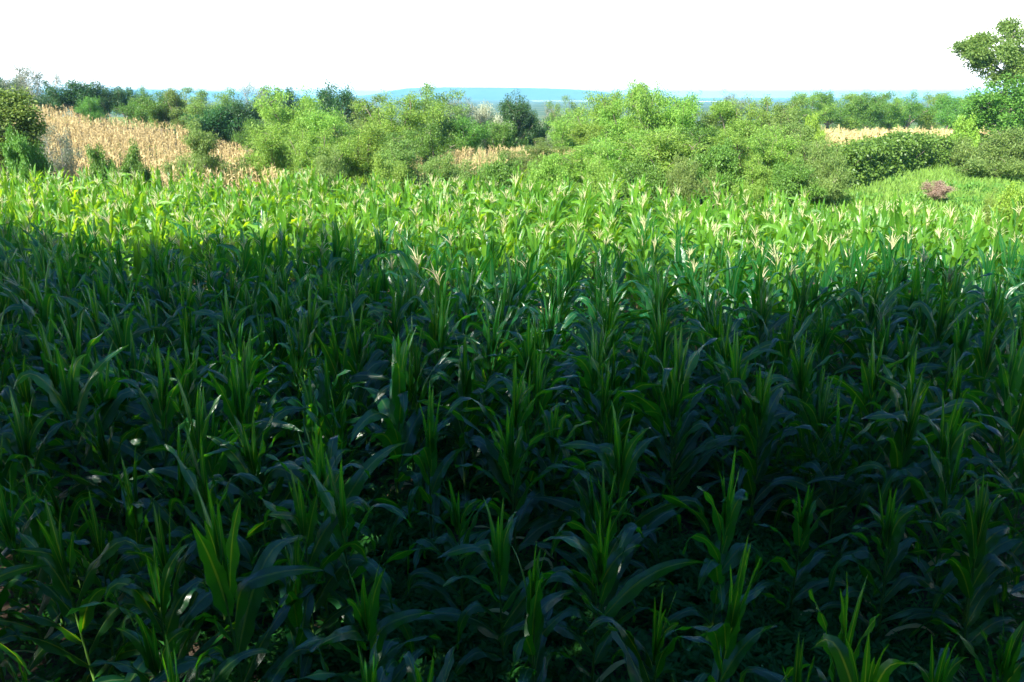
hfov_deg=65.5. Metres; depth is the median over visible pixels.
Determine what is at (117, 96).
skyline tree
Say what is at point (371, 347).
corn plant
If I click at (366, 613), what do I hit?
corn plant
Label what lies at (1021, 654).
corn plant
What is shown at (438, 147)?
feathery tree
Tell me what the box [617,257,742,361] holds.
corn plant
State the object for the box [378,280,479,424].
corn plant
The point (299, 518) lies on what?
corn plant
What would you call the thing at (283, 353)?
corn plant
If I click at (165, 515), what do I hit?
corn plant
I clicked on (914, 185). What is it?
grass
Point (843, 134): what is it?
corn field
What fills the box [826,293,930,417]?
corn plant
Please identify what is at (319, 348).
corn plant
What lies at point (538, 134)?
feathery tree
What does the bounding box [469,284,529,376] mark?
corn plant
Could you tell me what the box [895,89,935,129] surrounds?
tree
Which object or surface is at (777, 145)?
feathery tree
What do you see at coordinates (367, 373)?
corn plant
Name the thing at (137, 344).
corn plant
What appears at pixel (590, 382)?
corn plant
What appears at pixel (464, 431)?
corn plant
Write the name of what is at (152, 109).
skyline tree
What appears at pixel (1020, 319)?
corn plant
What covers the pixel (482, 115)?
feathery tree
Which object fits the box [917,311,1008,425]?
corn plant
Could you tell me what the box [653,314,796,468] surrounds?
corn plant
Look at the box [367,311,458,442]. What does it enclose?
corn plant
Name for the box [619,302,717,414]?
corn plant
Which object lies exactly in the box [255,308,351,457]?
corn plant
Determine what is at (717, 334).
corn plant
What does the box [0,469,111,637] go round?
corn plant
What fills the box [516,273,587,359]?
corn plant
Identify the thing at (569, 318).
corn plant
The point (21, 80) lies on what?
pale tree
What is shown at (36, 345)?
corn plant
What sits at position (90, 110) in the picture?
skyline tree
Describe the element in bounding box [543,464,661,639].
corn plant
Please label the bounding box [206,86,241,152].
skyline tree
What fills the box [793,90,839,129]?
tree
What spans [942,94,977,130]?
tree
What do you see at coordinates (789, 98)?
hill
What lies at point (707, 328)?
corn plant
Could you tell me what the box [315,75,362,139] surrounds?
skyline tree
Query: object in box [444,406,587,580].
corn plant
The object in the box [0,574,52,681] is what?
corn plant
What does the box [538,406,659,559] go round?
corn plant
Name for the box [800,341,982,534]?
corn plant
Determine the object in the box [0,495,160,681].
corn plant
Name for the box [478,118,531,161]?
feathery tree
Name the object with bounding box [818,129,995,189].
vine hedge
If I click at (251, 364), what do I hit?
corn plant
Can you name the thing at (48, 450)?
corn plant
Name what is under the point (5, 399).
corn plant
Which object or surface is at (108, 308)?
corn plant
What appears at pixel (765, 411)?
corn plant
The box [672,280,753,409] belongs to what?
corn plant
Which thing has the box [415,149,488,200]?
shrub
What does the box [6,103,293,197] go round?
dry corn field
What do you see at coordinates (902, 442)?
corn plant
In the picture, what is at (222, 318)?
corn plant
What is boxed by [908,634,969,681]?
corn plant
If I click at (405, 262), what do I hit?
corn plant
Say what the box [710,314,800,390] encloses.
corn plant
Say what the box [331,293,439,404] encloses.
corn plant
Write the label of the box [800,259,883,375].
corn plant
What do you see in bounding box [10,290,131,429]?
corn plant
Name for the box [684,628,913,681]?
corn plant
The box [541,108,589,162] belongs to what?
feathery tree
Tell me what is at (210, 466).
corn plant
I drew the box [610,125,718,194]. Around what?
feathery tree
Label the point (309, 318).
corn plant
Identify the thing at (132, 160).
shrub
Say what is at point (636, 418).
corn plant
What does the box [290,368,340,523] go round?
corn plant
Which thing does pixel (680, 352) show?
corn plant
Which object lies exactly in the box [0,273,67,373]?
corn plant
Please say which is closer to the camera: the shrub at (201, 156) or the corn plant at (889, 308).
the corn plant at (889, 308)
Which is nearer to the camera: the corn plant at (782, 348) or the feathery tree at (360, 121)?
the corn plant at (782, 348)
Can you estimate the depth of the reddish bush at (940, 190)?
32.50 m
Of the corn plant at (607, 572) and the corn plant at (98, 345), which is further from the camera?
the corn plant at (98, 345)
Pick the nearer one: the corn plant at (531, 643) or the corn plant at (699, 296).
the corn plant at (531, 643)
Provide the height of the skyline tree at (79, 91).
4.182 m
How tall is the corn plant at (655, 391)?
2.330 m
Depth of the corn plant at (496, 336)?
11.03 m
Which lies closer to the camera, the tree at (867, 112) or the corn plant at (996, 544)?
the corn plant at (996, 544)
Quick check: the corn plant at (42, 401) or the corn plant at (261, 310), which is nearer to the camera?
the corn plant at (42, 401)
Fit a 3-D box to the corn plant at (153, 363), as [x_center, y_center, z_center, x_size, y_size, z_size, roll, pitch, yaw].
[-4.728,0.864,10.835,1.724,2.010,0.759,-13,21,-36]
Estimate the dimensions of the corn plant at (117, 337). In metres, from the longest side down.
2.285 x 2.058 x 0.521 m
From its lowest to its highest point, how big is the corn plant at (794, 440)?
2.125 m
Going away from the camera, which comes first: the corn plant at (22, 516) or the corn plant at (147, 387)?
the corn plant at (22, 516)
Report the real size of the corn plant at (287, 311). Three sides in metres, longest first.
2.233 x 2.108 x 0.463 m
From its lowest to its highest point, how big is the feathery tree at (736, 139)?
3.135 m
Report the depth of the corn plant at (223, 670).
5.25 m
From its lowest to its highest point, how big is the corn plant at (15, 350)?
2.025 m
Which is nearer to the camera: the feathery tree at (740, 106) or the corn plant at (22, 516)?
the corn plant at (22, 516)
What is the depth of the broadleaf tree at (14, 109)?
34.50 m
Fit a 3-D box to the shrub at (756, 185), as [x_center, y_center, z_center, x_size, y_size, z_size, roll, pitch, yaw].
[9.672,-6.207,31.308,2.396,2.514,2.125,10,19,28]
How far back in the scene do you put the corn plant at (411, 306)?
13.18 m
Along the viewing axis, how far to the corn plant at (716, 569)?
7.23 m
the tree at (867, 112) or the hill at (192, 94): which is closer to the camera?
the tree at (867, 112)
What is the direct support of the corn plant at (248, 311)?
on the ground at (538, 107)
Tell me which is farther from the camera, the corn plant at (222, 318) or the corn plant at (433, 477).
the corn plant at (222, 318)
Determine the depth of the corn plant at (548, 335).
11.72 m
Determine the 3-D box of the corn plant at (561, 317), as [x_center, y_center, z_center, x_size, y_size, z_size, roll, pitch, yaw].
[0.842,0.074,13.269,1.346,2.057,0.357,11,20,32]
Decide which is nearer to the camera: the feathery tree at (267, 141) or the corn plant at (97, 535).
the corn plant at (97, 535)
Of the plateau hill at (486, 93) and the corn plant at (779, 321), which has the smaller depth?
the corn plant at (779, 321)
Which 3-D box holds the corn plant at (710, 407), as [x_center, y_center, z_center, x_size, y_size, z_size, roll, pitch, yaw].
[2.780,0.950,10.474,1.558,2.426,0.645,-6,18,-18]
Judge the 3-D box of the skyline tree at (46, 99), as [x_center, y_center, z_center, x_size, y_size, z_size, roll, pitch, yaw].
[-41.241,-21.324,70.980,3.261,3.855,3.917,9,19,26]
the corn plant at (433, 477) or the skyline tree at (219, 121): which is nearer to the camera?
the corn plant at (433, 477)
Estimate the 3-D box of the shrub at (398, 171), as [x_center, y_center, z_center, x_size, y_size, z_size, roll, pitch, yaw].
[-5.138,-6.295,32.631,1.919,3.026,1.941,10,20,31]
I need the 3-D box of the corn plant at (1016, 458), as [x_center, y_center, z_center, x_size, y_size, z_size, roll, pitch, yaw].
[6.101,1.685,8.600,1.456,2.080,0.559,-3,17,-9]
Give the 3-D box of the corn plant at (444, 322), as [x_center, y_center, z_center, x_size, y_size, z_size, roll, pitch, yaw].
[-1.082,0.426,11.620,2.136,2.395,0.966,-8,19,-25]
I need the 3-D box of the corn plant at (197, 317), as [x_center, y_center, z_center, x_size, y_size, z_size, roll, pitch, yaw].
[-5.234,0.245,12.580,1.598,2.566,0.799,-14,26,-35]
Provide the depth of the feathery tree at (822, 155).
31.98 m
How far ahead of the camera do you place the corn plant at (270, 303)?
13.99 m
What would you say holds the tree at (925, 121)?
on the ground at (538, 107)
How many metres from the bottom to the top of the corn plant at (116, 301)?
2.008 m
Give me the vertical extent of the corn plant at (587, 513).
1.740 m
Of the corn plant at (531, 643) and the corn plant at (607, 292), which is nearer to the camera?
the corn plant at (531, 643)
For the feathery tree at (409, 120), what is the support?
on the ground at (538, 107)
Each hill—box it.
[35,90,338,98]
[353,87,687,99]
[689,98,963,98]
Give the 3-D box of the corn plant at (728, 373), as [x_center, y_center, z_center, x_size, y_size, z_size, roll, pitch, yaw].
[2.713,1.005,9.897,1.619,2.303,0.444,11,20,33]
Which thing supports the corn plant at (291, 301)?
on the ground at (538, 107)
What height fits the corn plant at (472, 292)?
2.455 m
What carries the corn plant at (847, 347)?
on the ground at (538, 107)
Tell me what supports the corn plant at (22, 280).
on the ground at (538, 107)
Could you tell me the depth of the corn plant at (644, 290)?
12.72 m
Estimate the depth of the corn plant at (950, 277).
13.74 m
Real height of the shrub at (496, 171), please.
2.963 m
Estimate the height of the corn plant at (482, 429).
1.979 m
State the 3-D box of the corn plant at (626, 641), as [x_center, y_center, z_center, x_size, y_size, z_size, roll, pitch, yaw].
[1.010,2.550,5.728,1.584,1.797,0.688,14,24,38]
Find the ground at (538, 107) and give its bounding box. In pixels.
[0,99,1023,681]
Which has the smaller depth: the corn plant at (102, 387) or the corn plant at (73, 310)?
the corn plant at (102, 387)
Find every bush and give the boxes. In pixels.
[0,123,52,183]
[920,180,956,199]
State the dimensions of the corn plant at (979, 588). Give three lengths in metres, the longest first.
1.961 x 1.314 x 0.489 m
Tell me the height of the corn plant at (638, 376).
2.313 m
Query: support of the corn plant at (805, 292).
on the ground at (538, 107)
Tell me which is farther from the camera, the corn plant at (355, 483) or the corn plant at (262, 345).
the corn plant at (262, 345)
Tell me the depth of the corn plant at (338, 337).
12.46 m
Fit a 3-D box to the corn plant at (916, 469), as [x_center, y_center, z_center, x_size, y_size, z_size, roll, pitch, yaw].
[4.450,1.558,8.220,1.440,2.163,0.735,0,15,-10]
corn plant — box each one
[0,260,65,393]
[0,262,136,398]
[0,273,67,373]
[0,274,60,362]
[0,292,32,386]
[0,302,58,468]
[0,304,67,412]
[0,319,121,495]
[0,342,164,539]
[0,358,21,428]
[0,387,122,557]
[0,402,41,429]
[0,430,81,602]
[0,445,76,547]
[0,469,93,663]
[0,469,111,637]
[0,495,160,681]
[0,510,73,615]
[0,513,37,578]
[0,564,49,674]
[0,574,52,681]
[1,316,27,421]
[1,350,84,505]
[1,356,40,384]
[3,308,151,486]
[6,317,78,425]
[7,655,60,681]
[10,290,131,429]
[14,472,130,597]
[21,243,110,389]
[26,488,189,681]
[27,281,127,373]
[32,250,104,362]
[33,341,217,510]
[34,297,69,459]
[38,281,170,404]
[48,354,185,489]
[54,408,178,563]
[58,302,201,447]
[65,268,161,358]
[65,537,273,681]
[73,339,147,466]
[73,446,212,627]
[77,330,259,539]
[78,330,201,478]
[85,422,277,592]
[86,350,265,506]
[87,282,172,401]
[89,602,235,681]
[97,503,256,681]
[105,289,221,400]
[109,413,290,643]
[110,290,131,377]
[123,302,182,421]
[123,333,215,463]
[124,371,287,566]
[130,301,150,402]
[131,333,264,499]
[132,273,217,374]
[149,277,217,389]
[149,480,325,681]
[150,271,226,370]
[160,633,269,681]
[161,306,232,434]
[162,278,238,351]
[163,349,319,521]
[168,313,214,417]
[172,281,285,399]
[172,405,356,606]
[176,262,277,355]
[180,388,271,546]
[189,324,255,477]
[194,316,296,438]
[194,327,303,486]
[199,336,293,517]
[205,282,287,397]
[206,326,290,449]
[209,308,315,446]
[213,283,298,379]
[234,279,328,399]
[234,461,398,671]
[236,272,328,375]
[237,445,437,658]
[244,292,329,398]
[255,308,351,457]
[255,310,306,420]
[260,312,347,457]
[262,423,387,631]
[264,425,411,595]
[265,355,383,493]
[266,533,329,681]
[271,275,347,418]
[274,270,348,394]
[280,300,361,425]
[284,550,441,681]
[285,260,358,356]
[286,313,391,471]
[288,355,382,482]
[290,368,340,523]
[293,381,394,528]
[295,269,389,389]
[296,300,389,450]
[299,297,355,413]
[302,267,385,361]
[314,276,389,375]
[330,275,386,359]
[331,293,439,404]
[337,325,389,443]
[338,310,419,433]
[347,264,428,385]
[348,327,435,525]
[352,335,451,495]
[357,636,438,681]
[358,294,489,431]
[362,271,470,373]
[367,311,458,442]
[372,246,482,389]
[374,232,470,333]
[374,337,479,480]
[374,382,466,569]
[378,264,458,385]
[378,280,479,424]
[388,299,492,415]
[398,641,460,681]
[403,497,579,681]
[405,474,524,615]
[408,278,458,408]
[416,354,617,556]
[426,255,513,372]
[430,283,472,365]
[433,285,556,441]
[434,327,539,457]
[437,346,505,487]
[438,272,542,394]
[438,333,502,520]
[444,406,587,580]
[462,320,511,437]
[467,289,543,372]
[469,278,532,375]
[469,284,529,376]
[469,347,595,520]
[471,313,598,466]
[471,340,602,500]
[477,309,607,432]
[487,371,587,542]
[490,250,540,351]
[491,300,583,424]
[497,512,705,681]
[501,267,594,359]
[504,393,630,572]
[509,541,576,681]
[511,285,594,412]
[513,291,591,394]
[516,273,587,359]
[517,400,710,590]
[517,471,646,613]
[520,312,665,457]
[525,277,588,356]
[525,325,646,483]
[528,342,675,520]
[530,285,584,402]
[530,321,564,448]
[538,359,672,522]
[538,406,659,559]
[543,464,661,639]
[558,285,638,363]
[560,304,651,417]
[564,259,637,348]
[565,303,645,435]
[572,273,651,388]
[573,290,649,438]
[577,267,645,329]
[578,585,715,681]
[588,303,619,370]
[590,266,710,391]
[591,321,737,512]
[606,358,745,539]
[613,297,716,434]
[615,273,708,400]
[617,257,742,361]
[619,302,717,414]
[620,285,693,344]
[620,341,730,468]
[624,325,661,479]
[627,338,695,490]
[628,259,685,364]
[644,252,759,382]
[648,297,796,434]
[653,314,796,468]
[662,447,762,630]
[665,534,777,681]
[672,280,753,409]
[673,328,790,498]
[679,270,743,395]
[682,283,755,396]
[682,323,775,475]
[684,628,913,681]
[691,293,763,417]
[695,371,832,525]
[699,311,747,440]
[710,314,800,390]
[721,253,788,382]
[721,284,788,373]
[721,357,810,529]
[722,282,794,378]
[728,324,850,493]
[732,286,798,394]
[738,354,845,484]
[739,290,818,452]
[739,572,881,681]
[741,329,840,463]
[742,373,874,526]
[748,257,860,377]
[751,483,870,614]
[765,265,864,370]
[765,390,908,580]
[767,366,876,507]
[782,634,827,681]
[794,361,908,501]
[795,301,873,407]
[795,304,841,381]
[795,329,938,515]
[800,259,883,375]
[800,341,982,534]
[803,270,914,406]
[806,313,843,401]
[806,366,965,563]
[807,269,895,393]
[814,482,963,647]
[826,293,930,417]
[832,314,948,431]
[847,282,997,432]
[849,310,951,450]
[850,414,1022,616]
[855,281,949,390]
[859,274,952,383]
[860,394,1012,575]
[873,484,1023,640]
[878,288,948,385]
[880,283,906,344]
[882,257,998,387]
[893,348,1016,535]
[898,249,987,376]
[898,348,1009,489]
[905,472,1020,672]
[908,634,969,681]
[912,363,1023,547]
[914,280,1023,407]
[915,413,1023,583]
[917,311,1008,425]
[923,291,992,396]
[930,267,1018,362]
[931,301,1023,465]
[933,323,1023,498]
[936,272,1023,335]
[940,335,1023,491]
[941,609,1023,681]
[943,298,1017,412]
[945,321,1005,447]
[952,293,1023,427]
[955,480,1023,603]
[961,389,1022,525]
[965,316,1023,426]
[972,297,1023,406]
[994,363,1014,443]
[998,300,1023,392]
[1004,526,1023,580]
[1006,581,1023,661]
[1008,288,1023,319]
[1012,450,1023,526]
[1017,641,1023,681]
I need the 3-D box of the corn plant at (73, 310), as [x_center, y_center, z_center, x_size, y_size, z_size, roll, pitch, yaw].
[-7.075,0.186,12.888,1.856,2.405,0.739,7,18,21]
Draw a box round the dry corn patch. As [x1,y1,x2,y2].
[406,144,587,187]
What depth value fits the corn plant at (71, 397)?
9.02 m
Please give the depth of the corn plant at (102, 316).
12.29 m
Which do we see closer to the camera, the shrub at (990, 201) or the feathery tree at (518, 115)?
the shrub at (990, 201)
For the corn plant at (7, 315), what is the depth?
13.42 m
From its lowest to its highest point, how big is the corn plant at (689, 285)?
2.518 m
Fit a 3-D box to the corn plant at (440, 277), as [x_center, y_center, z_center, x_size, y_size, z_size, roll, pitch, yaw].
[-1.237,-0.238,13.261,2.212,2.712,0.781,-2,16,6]
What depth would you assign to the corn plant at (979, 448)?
8.31 m
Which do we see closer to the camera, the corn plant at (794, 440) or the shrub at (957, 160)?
the corn plant at (794, 440)
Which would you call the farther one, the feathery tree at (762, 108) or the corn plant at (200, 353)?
the feathery tree at (762, 108)
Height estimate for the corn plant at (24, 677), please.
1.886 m
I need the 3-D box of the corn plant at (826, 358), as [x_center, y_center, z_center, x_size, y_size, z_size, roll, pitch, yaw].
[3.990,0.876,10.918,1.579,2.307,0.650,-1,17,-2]
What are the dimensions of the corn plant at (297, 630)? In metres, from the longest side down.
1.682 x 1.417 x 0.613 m
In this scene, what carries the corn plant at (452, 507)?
on the ground at (538, 107)
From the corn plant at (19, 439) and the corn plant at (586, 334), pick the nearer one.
the corn plant at (19, 439)
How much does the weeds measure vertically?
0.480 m
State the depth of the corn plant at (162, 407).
9.02 m
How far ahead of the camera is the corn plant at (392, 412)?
9.42 m
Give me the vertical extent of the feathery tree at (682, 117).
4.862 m
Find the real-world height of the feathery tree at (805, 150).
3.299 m
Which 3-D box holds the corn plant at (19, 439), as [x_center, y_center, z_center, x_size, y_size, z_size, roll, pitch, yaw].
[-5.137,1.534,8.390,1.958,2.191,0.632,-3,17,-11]
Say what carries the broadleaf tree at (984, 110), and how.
on the ground at (538, 107)
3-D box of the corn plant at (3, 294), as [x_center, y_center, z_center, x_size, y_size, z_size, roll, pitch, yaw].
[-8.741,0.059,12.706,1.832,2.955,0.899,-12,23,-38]
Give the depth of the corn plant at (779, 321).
12.86 m
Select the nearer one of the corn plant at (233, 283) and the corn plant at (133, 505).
the corn plant at (133, 505)
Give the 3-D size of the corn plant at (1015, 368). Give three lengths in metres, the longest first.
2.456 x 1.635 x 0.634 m
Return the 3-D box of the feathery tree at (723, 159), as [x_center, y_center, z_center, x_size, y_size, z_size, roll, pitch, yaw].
[8.364,-6.998,33.375,2.561,3.051,2.683,1,17,3]
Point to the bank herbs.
(970, 185)
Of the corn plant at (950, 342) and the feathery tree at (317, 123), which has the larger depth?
the feathery tree at (317, 123)
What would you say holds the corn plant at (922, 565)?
on the ground at (538, 107)
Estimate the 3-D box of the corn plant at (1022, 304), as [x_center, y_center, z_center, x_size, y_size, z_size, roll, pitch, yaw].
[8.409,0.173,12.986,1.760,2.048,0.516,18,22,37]
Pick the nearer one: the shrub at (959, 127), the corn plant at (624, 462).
the corn plant at (624, 462)
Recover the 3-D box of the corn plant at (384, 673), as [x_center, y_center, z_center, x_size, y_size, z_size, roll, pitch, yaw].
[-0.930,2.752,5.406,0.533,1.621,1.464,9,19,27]
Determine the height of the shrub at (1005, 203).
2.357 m
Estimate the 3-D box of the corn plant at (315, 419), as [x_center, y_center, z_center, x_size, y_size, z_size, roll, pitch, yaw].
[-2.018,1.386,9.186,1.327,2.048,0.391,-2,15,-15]
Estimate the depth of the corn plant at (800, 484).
8.53 m
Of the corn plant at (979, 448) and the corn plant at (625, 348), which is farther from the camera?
the corn plant at (625, 348)
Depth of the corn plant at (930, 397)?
9.84 m
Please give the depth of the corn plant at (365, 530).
7.34 m
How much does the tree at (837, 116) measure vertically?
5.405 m
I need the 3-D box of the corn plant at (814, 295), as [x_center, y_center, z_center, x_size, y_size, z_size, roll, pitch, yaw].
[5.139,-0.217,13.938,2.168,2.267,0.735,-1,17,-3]
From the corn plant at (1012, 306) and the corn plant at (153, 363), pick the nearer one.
the corn plant at (153, 363)
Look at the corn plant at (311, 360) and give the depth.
11.32 m
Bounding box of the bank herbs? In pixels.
[769,172,1023,248]
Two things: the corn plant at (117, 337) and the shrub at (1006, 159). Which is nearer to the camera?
the corn plant at (117, 337)
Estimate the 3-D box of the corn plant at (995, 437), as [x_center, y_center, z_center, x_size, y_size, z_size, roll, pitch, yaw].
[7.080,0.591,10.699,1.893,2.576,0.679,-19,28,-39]
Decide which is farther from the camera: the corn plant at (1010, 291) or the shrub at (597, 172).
the shrub at (597, 172)
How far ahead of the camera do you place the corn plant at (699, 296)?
13.57 m
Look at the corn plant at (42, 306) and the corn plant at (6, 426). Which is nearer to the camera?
the corn plant at (6, 426)
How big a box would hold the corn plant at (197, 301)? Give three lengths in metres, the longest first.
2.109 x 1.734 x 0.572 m
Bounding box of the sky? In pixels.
[0,0,1023,97]
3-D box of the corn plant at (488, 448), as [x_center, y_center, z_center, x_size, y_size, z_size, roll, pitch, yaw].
[0.035,1.322,8.704,2.393,2.428,1.019,2,18,12]
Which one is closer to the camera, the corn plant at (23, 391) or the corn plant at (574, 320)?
the corn plant at (23, 391)
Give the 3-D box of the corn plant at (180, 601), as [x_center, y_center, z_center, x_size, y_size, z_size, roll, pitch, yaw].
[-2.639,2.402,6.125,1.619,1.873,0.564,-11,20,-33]
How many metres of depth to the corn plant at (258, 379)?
11.17 m
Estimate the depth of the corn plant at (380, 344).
11.90 m
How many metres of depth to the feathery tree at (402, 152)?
39.76 m
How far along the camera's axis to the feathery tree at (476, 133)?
51.83 m
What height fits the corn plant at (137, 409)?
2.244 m
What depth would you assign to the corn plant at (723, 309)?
12.99 m
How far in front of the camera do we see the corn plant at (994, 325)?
12.11 m
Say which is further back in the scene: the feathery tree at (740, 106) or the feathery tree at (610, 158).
the feathery tree at (740, 106)
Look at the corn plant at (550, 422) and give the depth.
8.49 m
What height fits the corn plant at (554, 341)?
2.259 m
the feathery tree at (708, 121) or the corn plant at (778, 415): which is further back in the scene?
the feathery tree at (708, 121)
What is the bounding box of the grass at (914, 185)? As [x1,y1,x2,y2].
[58,141,1023,275]
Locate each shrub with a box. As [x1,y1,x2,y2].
[36,118,85,187]
[85,143,118,192]
[117,138,150,187]
[160,116,249,193]
[307,142,367,215]
[367,150,413,213]
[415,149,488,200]
[476,154,523,194]
[522,152,580,203]
[569,142,615,217]
[614,153,672,217]
[661,152,715,214]
[731,150,773,209]
[766,157,828,214]
[801,110,826,146]
[947,138,989,168]
[949,126,1023,177]
[950,113,980,150]
[971,186,998,230]
[989,180,1023,250]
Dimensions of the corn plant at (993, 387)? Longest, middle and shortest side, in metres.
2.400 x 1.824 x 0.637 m
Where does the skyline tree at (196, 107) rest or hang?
on the ground at (538, 107)
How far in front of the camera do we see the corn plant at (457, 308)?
13.53 m
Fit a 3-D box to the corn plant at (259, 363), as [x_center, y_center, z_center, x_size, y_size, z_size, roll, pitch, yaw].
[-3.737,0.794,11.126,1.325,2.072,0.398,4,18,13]
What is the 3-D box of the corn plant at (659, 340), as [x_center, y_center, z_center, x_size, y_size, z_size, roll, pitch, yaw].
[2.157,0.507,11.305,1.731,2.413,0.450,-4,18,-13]
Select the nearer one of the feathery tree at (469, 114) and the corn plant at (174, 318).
the corn plant at (174, 318)
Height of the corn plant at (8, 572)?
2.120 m
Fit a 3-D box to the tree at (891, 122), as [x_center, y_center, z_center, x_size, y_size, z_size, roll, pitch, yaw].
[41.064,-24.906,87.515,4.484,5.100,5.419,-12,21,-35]
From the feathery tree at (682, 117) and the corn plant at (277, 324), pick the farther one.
the feathery tree at (682, 117)
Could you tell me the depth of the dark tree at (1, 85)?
81.38 m
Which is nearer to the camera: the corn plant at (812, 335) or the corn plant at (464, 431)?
the corn plant at (464, 431)
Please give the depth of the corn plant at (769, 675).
5.31 m
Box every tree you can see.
[0,58,65,113]
[0,72,23,91]
[0,83,49,178]
[34,80,68,115]
[40,77,106,125]
[75,96,106,130]
[90,79,125,121]
[105,84,147,125]
[111,85,153,131]
[126,89,183,136]
[158,88,191,138]
[178,86,214,135]
[179,104,245,156]
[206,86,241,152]
[222,88,263,153]
[229,119,313,186]
[230,118,272,155]
[239,77,287,128]
[247,84,334,178]
[255,83,305,126]
[280,127,358,185]
[298,106,384,180]
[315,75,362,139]
[323,120,391,187]
[332,94,398,152]
[353,88,448,166]
[359,129,423,181]
[397,81,470,157]
[404,119,467,173]
[442,93,479,157]
[446,114,493,156]
[471,99,505,152]
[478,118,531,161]
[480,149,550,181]
[493,87,544,143]
[516,102,551,151]
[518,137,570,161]
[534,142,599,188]
[538,102,563,146]
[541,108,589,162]
[545,94,584,141]
[563,85,625,148]
[567,120,621,160]
[581,127,660,199]
[590,82,654,161]
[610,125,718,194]
[618,76,677,143]
[627,89,703,154]
[653,122,723,162]
[684,137,745,207]
[691,100,732,145]
[705,128,790,190]
[706,98,766,157]
[712,89,749,125]
[717,91,801,156]
[741,123,809,188]
[747,98,809,150]
[775,94,816,133]
[784,121,834,174]
[791,135,846,203]
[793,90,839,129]
[807,88,851,129]
[810,153,855,205]
[823,91,870,133]
[851,89,895,129]
[868,90,907,131]
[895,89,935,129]
[904,90,951,131]
[931,91,972,129]
[942,72,1023,145]
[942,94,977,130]
[947,14,1023,136]
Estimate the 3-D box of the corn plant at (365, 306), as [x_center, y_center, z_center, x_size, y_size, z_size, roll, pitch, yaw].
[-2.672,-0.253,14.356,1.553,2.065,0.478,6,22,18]
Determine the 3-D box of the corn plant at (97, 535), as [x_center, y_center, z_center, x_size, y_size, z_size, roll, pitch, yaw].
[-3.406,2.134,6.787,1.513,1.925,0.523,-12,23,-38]
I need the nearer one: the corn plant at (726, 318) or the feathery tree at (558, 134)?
the corn plant at (726, 318)
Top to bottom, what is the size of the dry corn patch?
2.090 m
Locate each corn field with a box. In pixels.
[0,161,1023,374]
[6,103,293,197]
[821,124,1020,149]
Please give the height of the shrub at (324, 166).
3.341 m
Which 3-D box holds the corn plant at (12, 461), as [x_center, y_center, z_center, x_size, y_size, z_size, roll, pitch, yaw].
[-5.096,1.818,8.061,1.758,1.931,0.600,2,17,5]
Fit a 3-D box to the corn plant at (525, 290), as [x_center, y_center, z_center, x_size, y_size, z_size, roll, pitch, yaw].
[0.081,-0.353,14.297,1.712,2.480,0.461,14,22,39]
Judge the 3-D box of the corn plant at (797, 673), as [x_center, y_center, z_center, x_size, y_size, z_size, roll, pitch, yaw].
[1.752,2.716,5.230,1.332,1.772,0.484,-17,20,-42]
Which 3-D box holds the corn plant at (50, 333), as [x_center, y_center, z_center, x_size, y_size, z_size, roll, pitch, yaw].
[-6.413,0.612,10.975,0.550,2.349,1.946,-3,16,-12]
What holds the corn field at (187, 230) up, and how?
on the ground at (538, 107)
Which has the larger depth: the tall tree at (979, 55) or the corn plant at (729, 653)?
the tall tree at (979, 55)
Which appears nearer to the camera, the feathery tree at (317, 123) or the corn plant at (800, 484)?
the corn plant at (800, 484)
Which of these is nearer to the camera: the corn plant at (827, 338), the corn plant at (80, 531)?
the corn plant at (80, 531)
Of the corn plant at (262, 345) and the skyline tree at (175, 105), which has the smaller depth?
the corn plant at (262, 345)
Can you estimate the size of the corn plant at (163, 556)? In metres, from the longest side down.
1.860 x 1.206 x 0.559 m
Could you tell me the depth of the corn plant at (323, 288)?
13.72 m
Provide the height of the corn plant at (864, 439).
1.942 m
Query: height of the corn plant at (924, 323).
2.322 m
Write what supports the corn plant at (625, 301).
on the ground at (538, 107)
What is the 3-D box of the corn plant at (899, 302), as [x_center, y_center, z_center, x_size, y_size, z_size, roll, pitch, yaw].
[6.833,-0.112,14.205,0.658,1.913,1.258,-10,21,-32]
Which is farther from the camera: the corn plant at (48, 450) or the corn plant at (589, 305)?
the corn plant at (589, 305)
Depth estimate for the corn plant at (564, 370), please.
10.58 m
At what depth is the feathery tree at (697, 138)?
36.56 m
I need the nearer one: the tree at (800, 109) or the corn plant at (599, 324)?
the corn plant at (599, 324)
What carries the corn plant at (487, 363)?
on the ground at (538, 107)
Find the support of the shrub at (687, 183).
on the ground at (538, 107)
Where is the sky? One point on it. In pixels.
(780, 48)
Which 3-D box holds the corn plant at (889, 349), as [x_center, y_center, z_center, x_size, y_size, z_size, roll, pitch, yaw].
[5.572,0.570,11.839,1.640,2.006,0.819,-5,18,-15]
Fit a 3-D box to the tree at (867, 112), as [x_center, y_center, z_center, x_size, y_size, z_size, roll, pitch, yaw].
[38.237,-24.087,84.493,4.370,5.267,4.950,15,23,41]
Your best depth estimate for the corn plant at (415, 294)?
13.87 m
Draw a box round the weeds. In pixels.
[0,358,1023,681]
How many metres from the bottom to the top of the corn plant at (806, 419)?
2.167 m
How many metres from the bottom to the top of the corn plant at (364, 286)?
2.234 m
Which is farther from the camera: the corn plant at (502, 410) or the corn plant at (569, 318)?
the corn plant at (569, 318)
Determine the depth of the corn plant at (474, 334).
12.34 m
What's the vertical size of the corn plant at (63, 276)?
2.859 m
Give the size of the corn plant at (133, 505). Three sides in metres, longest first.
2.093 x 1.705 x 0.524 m
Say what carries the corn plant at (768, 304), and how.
on the ground at (538, 107)

